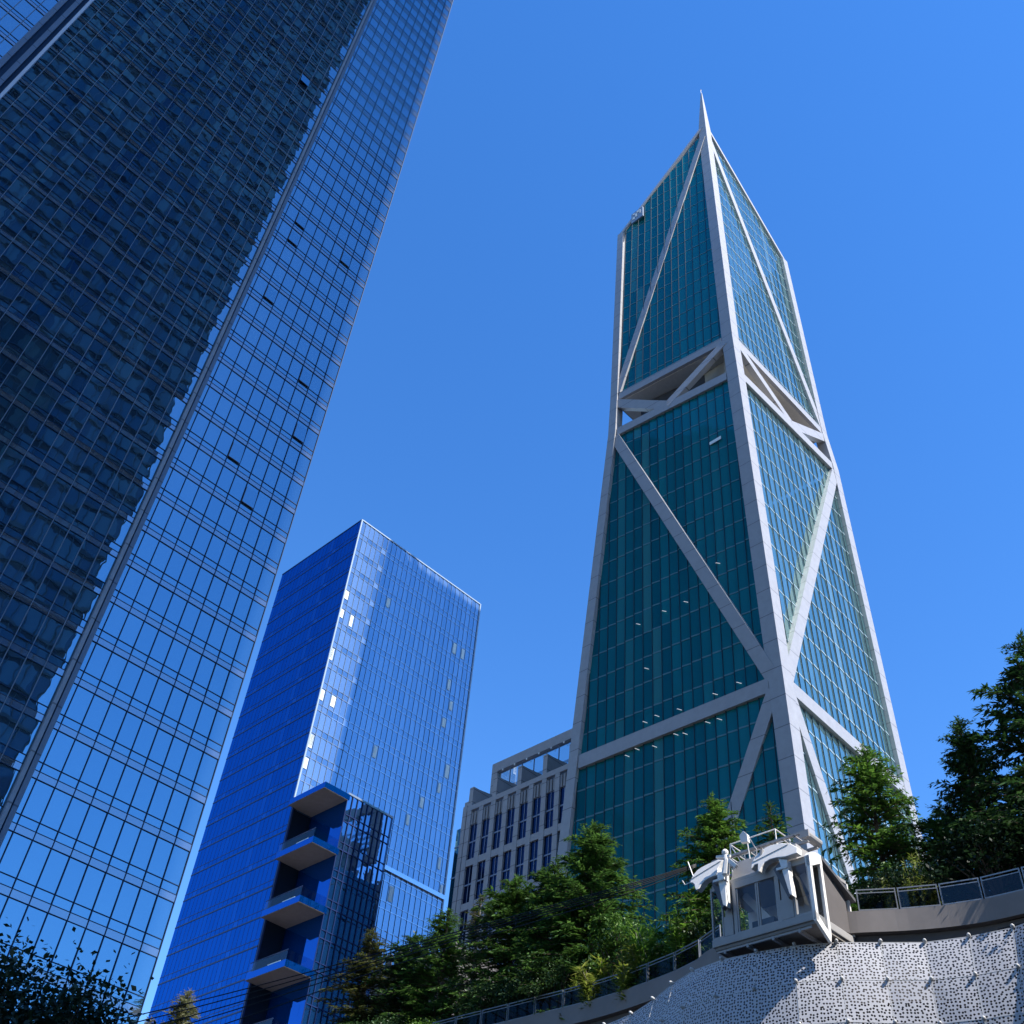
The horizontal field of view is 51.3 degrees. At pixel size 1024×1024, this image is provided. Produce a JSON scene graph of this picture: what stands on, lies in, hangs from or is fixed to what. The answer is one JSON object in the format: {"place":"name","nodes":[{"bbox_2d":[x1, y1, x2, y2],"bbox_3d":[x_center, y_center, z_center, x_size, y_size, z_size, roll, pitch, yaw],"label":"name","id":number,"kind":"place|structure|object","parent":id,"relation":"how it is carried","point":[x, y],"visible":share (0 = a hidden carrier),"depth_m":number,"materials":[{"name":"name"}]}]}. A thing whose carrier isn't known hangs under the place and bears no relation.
{"place":"outdoors","nodes":[
{"label":"outdoors","id":0,"kind":"place"},
{"bbox_2d":[0,0,452,1023],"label":"glass tower","id":1,"kind":"structure","parent":0,"point":[196,196],"depth_m":87.93,"materials":[{"name":"glass"}]},
{"bbox_2d":[147,519,480,1023],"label":"blue office tower","id":2,"kind":"structure","parent":0,"point":[327,838],"depth_m":170.13,"materials":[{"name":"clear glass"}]},
{"bbox_2d":[138,0,1023,1023],"label":"sky","id":3,"kind":"structure","parent":0,"point":[878,145],"materials":[{"name":"blue"}]},
{"label":"garden bed","id":4,"kind":"structure","parent":0,"visible":0},
{"bbox_2d":[139,1016,155,1023],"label":"conifer tree","id":5,"kind":"object","parent":4,"relation":"on","point":[150,1022],"visible":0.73,"depth_m":85.59,"materials":[{"name":"green plant"}]},
{"bbox_2d":[156,987,200,1023],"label":"conifer tree","id":6,"kind":"object","parent":4,"relation":"on","point":[183,1000],"visible":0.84,"depth_m":84.41,"materials":[{"name":"green plant"}]},
{"bbox_2d":[313,927,400,1023],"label":"conifer tree","id":7,"kind":"object","parent":4,"relation":"on","point":[357,995],"visible":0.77,"depth_m":70.41,"materials":[{"name":"green plant"}]},
{"bbox_2d":[352,1010,407,1023],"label":"shrub","id":8,"kind":"object","parent":4,"relation":"on","point":[389,1021],"visible":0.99,"depth_m":62.77,"materials":[{"name":"green plant"}]},
{"bbox_2d":[338,930,449,1023],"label":"conifer tree","id":9,"kind":"object","parent":4,"relation":"on","point":[386,1000],"visible":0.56,"depth_m":68.89,"materials":[{"name":"green plant"}]},
{"bbox_2d":[409,1016,439,1023],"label":"shrub","id":10,"kind":"object","parent":4,"relation":"on","point":[416,1022],"visible":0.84,"depth_m":59.99,"materials":[{"name":"green plant"}]},
{"bbox_2d":[374,908,482,1023],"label":"conifer tree","id":11,"kind":"object","parent":4,"relation":"on","point":[441,967],"visible":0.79,"depth_m":66.34,"materials":[{"name":"green plant"}]},
{"bbox_2d":[429,893,500,1021],"bbox_3d":[-2.249,28.482,63.839,5.150,11.711,4.870,9,-45,-3],"label":"conifer tree","id":12,"kind":"object","parent":4,"relation":"on","point":[482,899],"visible":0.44,"depth_m":64.86,"materials":[{"name":"green plant"}]},
{"bbox_2d":[427,873,550,1017],"bbox_3d":[-0.216,26.957,62.650,9.043,12.246,9.658,21,-46,-14],"label":"conifer tree","id":13,"kind":"object","parent":4,"relation":"on","point":[510,900],"visible":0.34,"depth_m":63.41,"materials":[{"name":"green plant"}]},
{"bbox_2d":[450,970,545,1023],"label":"shrub","id":14,"kind":"object","parent":4,"relation":"on","point":[493,989],"visible":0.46,"depth_m":57.45,"materials":[{"name":"green plant"}]},
{"bbox_2d":[464,858,608,1017],"bbox_3d":[2.381,25.623,61.100,10.114,12.349,9.470,-8,-46,14],"label":"conifer tree","id":15,"kind":"object","parent":4,"relation":"on","point":[547,898],"visible":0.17,"depth_m":61.70,"materials":[{"name":"green plant"}]},
{"bbox_2d":[493,950,598,1009],"bbox_3d":[2.064,25.343,55.720,6.066,4.811,5.683,-22,-51,26],"label":"shrub","id":16,"kind":"object","parent":4,"relation":"on","point":[564,974],"visible":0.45,"depth_m":55.42,"materials":[{"name":"green plant"}]},
{"bbox_2d":[493,819,657,1019],"bbox_3d":[4.524,23.346,59.453,10.524,13.505,9.793,-10,-47,16],"label":"conifer tree","id":17,"kind":"object","parent":4,"relation":"on","point":[594,866],"visible":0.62,"depth_m":59.18,"materials":[{"name":"green plant"}]},
{"bbox_2d":[569,937,663,1007],"bbox_3d":[5.878,23.869,53.390,6.686,4.189,6.904,-20,-50,24],"label":"bamboo","id":18,"kind":"object","parent":4,"relation":"on","point":[585,982],"visible":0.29,"depth_m":52.44,"materials":[{"name":"green plant"}]},
{"bbox_2d":[577,897,668,982],"bbox_3d":[5.903,24.263,55.755,5.992,6.976,6.397,-26,-53,28],"label":"shrub","id":19,"kind":"object","parent":4,"relation":"on","point":[609,932],"visible":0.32,"depth_m":56.06,"materials":[{"name":"green plant"}]},
{"bbox_2d":[609,938,671,988],"bbox_3d":[7.668,23.113,52.302,5.858,3.998,5.673,-3,-45,9],"label":"bamboo","id":20,"kind":"object","parent":4,"relation":"on","point":[630,948],"visible":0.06,"depth_m":51.48,"materials":[{"name":"green plant"}]},
{"bbox_2d":[626,894,722,984],"bbox_3d":[8.416,21.260,51.573,5.928,5.712,5.740,-9,-47,14],"label":"fern clump","id":21,"kind":"object","parent":4,"relation":"on","point":[675,944],"visible":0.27,"depth_m":51.32,"materials":[{"name":"green plant"}]},
{"bbox_2d":[649,790,749,960],"bbox_3d":[10.284,18.959,52.975,6.547,11.526,6.993,-15,-48,20],"label":"conifer tree","id":22,"kind":"object","parent":4,"relation":"on","point":[716,828],"visible":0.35,"depth_m":53.85,"materials":[{"name":"green plant"}]},
{"bbox_2d":[672,904,748,963],"bbox_3d":[9.844,20.551,50.061,4.964,4.811,4.649,6,-45,0],"label":"shrub","id":23,"kind":"object","parent":4,"relation":"on","point":[705,926],"visible":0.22,"depth_m":49.96,"materials":[{"name":"green plant"}]},
{"bbox_2d":[744,801,794,914],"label":"conifer tree","id":24,"kind":"object","parent":4,"relation":"on","point":[775,822],"visible":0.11,"depth_m":55.72,"materials":[{"name":"green plant"}]},
{"bbox_2d":[819,742,942,910],"bbox_3d":[18.273,17.322,52.390,8.244,14.305,7.719,3,-45,3],"label":"conifer tree","id":25,"kind":"object","parent":4,"relation":"on","point":[871,781],"visible":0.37,"depth_m":53.85,"materials":[{"name":"green plant"}]},
{"bbox_2d":[848,855,970,909],"bbox_3d":[17.196,16.985,45.683,5.166,4.811,5.515,-17,-49,22],"label":"shrub","id":26,"kind":"object","parent":4,"relation":"on","point":[897,878],"visible":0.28,"depth_m":45.59,"materials":[{"name":"green plant"}]},
{"bbox_2d":[877,849,944,908],"bbox_3d":[17.056,16.415,45.092,2.906,4.760,2.814,-14,-48,19],"label":"shrub","id":27,"kind":"object","parent":4,"relation":"on","point":[908,881],"visible":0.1,"depth_m":45.41,"materials":[{"name":"green plant"}]},
{"bbox_2d":[900,801,980,882],"bbox_3d":[21.017,18.032,49.891,7.447,10.085,7.954,19,-46,-13],"label":"conifer tree","id":28,"kind":"object","parent":4,"relation":"on","point":[934,824],"visible":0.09,"depth_m":51.32,"materials":[{"name":"green plant"}]},
{"bbox_2d":[913,792,1023,904],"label":"shrub","id":29,"kind":"object","parent":4,"relation":"on","point":[990,844],"visible":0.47,"depth_m":44.73,"materials":[{"name":"green plant"}]},
{"bbox_2d":[949,628,1023,888],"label":"conifer tree","id":30,"kind":"object","parent":4,"relation":"on","point":[1014,730],"visible":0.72,"depth_m":49.88,"materials":[{"name":"green plant"}]},
{"bbox_2d":[981,784,1023,878],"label":"shrub","id":31,"kind":"object","parent":4,"relation":"on","point":[1000,859],"visible":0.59,"depth_m":43.17,"materials":[{"name":"green plant"}]},
{"bbox_2d":[997,759,1023,854],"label":"conifer tree","id":32,"kind":"object","parent":4,"relation":"on","point":[1014,768],"visible":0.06,"depth_m":52.86,"materials":[{"name":"green plant"}]},
{"label":"ground","id":33,"kind":"structure","parent":0,"visible":0},
{"bbox_2d":[0,917,155,1023],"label":"street tree","id":34,"kind":"object","parent":33,"relation":"on","point":[41,1012],"visible":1,"depth_m":23.80,"materials":[{"name":"green plant"}]},
{"bbox_2d":[368,932,524,1023],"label":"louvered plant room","id":35,"kind":"object","parent":33,"relation":"on","point":[389,962],"visible":0.08,"depth_m":107.30,"materials":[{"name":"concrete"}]},
{"bbox_2d":[445,729,839,972],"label":"stone office block","id":36,"kind":"structure","parent":33,"relation":"on","point":[508,829],"depth_m":145.02,"materials":[{"name":"beige stone"}]},
{"bbox_2d":[458,911,467,947],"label":"window","id":37,"kind":"structure","parent":36,"relation":"in","point":[464,915],"depth_m":140.99,"materials":[{"name":"blue glass"}]},
{"bbox_2d":[463,866,472,903],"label":"window","id":38,"kind":"structure","parent":36,"relation":"in","point":[467,885],"depth_m":144.79,"materials":[{"name":"blue glass"}]},
{"bbox_2d":[468,824,476,858],"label":"window","id":39,"kind":"structure","parent":36,"relation":"in","point":[473,828],"depth_m":149.24,"materials":[{"name":"blue glass"}]},
{"bbox_2d":[475,861,484,898],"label":"window","id":40,"kind":"structure","parent":36,"relation":"in","point":[481,869],"depth_m":143.54,"materials":[{"name":"blue glass"}]},
{"bbox_2d":[480,818,489,854],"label":"window","id":41,"kind":"structure","parent":36,"relation":"in","point":[484,837],"depth_m":147.90,"materials":[{"name":"blue glass"}]},
{"bbox_2d":[489,856,497,893],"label":"window","id":42,"kind":"structure","parent":36,"relation":"in","point":[493,872],"depth_m":142.39,"materials":[{"name":"blue glass"}]},
{"bbox_2d":[493,813,501,849],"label":"window","id":43,"kind":"structure","parent":36,"relation":"in","point":[498,819],"depth_m":146.64,"materials":[{"name":"blue glass"}]},
{"bbox_2d":[502,851,510,889],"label":"window","id":44,"kind":"structure","parent":36,"relation":"in","point":[507,857],"depth_m":141.27,"materials":[{"name":"blue glass"}]},
{"bbox_2d":[505,808,514,844],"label":"window","id":45,"kind":"structure","parent":36,"relation":"in","point":[509,834],"depth_m":145.34,"materials":[{"name":"blue glass"}]},
{"bbox_2d":[516,845,524,875],"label":"window","id":46,"kind":"structure","parent":36,"relation":"in","point":[520,854],"depth_m":140.03,"materials":[{"name":"blue glass"}]},
{"bbox_2d":[518,803,527,839],"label":"window","id":47,"kind":"structure","parent":36,"relation":"in","point":[523,815],"depth_m":144.05,"materials":[{"name":"blue glass"}]},
{"bbox_2d":[529,840,537,879],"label":"window","id":48,"kind":"structure","parent":36,"relation":"in","point":[534,845],"depth_m":138.50,"materials":[{"name":"blue glass"}]},
{"bbox_2d":[532,797,540,833],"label":"window","id":49,"kind":"structure","parent":36,"relation":"in","point":[536,811],"depth_m":142.72,"materials":[{"name":"blue glass"}]},
{"bbox_2d":[543,835,551,870],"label":"window","id":50,"kind":"structure","parent":36,"relation":"in","point":[548,840],"depth_m":137.35,"materials":[{"name":"blue glass"}]},
{"bbox_2d":[545,792,553,828],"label":"window","id":51,"kind":"structure","parent":36,"relation":"in","point":[550,797],"depth_m":141.47,"materials":[{"name":"blue glass"}]},
{"bbox_2d":[559,787,564,822],"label":"window","id":52,"kind":"structure","parent":36,"relation":"in","point":[562,789],"depth_m":140.72,"materials":[{"name":"blue glass"}]},
{"bbox_2d":[550,90,921,947],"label":"tapering tower","id":53,"kind":"structure","parent":33,"relation":"on","point":[730,650],"depth_m":144.94,"materials":[{"name":"teal glass"}]},
{"bbox_2d":[773,922,1023,1023],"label":"park podium","id":54,"kind":"object","parent":33,"relation":"on","point":[944,1020],"depth_m":40.19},
{"bbox_2d":[498,890,1023,1023],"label":"parapet wall","id":55,"kind":"structure","parent":54,"relation":"on","point":[956,920],"depth_m":42.23,"materials":[{"name":"concrete"}]},
{"bbox_2d":[432,924,720,1023],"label":"railing","id":56,"kind":"object","parent":55,"relation":"on","point":[655,970],"visible":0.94,"depth_m":52.54,"materials":[{"name":"grey metal"}]},
{"bbox_2d":[682,829,855,970],"bbox_3d":[10.506,16.104,44.619,6.456,5.614,3.516,-32,-56,32],"label":"gondola cabin","id":57,"kind":"object","parent":55,"relation":"on","point":[785,894],"visible":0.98,"depth_m":43.35,"materials":[{"name":"white metal"}]},
{"bbox_2d":[710,888,724,939],"bbox_3d":[8.561,16.676,44.362,0.580,2.210,0.100,-32,-56,32],"label":"window frame","id":58,"kind":"structure","parent":57,"relation":"in","point":[712,890],"depth_m":44.20,"materials":[{"name":"grey paint"}]},
{"bbox_2d":[736,883,759,931],"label":"door","id":59,"kind":"structure","parent":57,"relation":"in","point":[737,897],"depth_m":43.55,"materials":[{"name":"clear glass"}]},
{"bbox_2d":[756,877,778,925],"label":"door","id":60,"kind":"structure","parent":57,"relation":"in","point":[758,894],"depth_m":43.13,"materials":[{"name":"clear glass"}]},
{"bbox_2d":[791,859,812,916],"bbox_3d":[11.461,14.866,42.229,0.800,2.210,0.100,-32,-56,32],"label":"window frame","id":61,"kind":"structure","parent":57,"relation":"in","point":[800,862],"depth_m":42.08,"materials":[{"name":"grey paint"}]},
{"bbox_2d":[855,866,1023,910],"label":"railing","id":62,"kind":"object","parent":55,"relation":"on","point":[954,894],"visible":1,"depth_m":42.56,"materials":[{"name":"grey metal"}]},
{"bbox_2d":[602,923,1023,1023],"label":"perforated awning","id":63,"kind":"object","parent":54,"relation":"attached to","point":[841,979],"visible":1,"depth_m":39.82,"materials":[{"name":"white metal"}]},
{"bbox_2d":[928,715,1021,900],"bbox_3d":[22.133,15.187,49.493,7.368,13.710,6.856,-16,-49,21],"label":"conifer tree","id":64,"kind":"object","parent":54,"relation":"on","point":[967,757],"visible":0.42,"depth_m":51.34,"materials":[{"name":"green plant"}]},
{"bbox_3d":[-18.941,21.899,30.758,0.600,12.600,0.800,-32,-56,32],"label":"cable post","id":65,"kind":"object","parent":33,"relation":"on","visible":0},
{"bbox_2d":[102,864,696,1022],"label":"hauling cable","id":66,"kind":"object","parent":65,"relation":"attached to","point":[401,946],"visible":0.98,"depth_m":42.58,"materials":[{"name":"black metal"}]},
{"bbox_2d":[128,864,695,1023],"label":"hauling cable","id":67,"kind":"object","parent":65,"relation":"attached to","point":[405,948],"visible":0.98,"depth_m":42.60,"materials":[{"name":"black metal"}]},
{"bbox_2d":[160,865,696,1023],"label":"hauling cable","id":68,"kind":"object","parent":65,"relation":"attached to","point":[418,948],"visible":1,"depth_m":42.65,"materials":[{"name":"black metal"}]},
{"bbox_2d":[187,866,695,1023],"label":"hauling cable","id":69,"kind":"object","parent":65,"relation":"attached to","point":[433,947],"visible":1,"depth_m":42.88,"materials":[{"name":"black metal"}]},
{"bbox_2d":[224,867,695,1023],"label":"hauling cable","id":70,"kind":"object","parent":65,"relation":"attached to","point":[453,946],"visible":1,"depth_m":43.09,"materials":[{"name":"black metal"}]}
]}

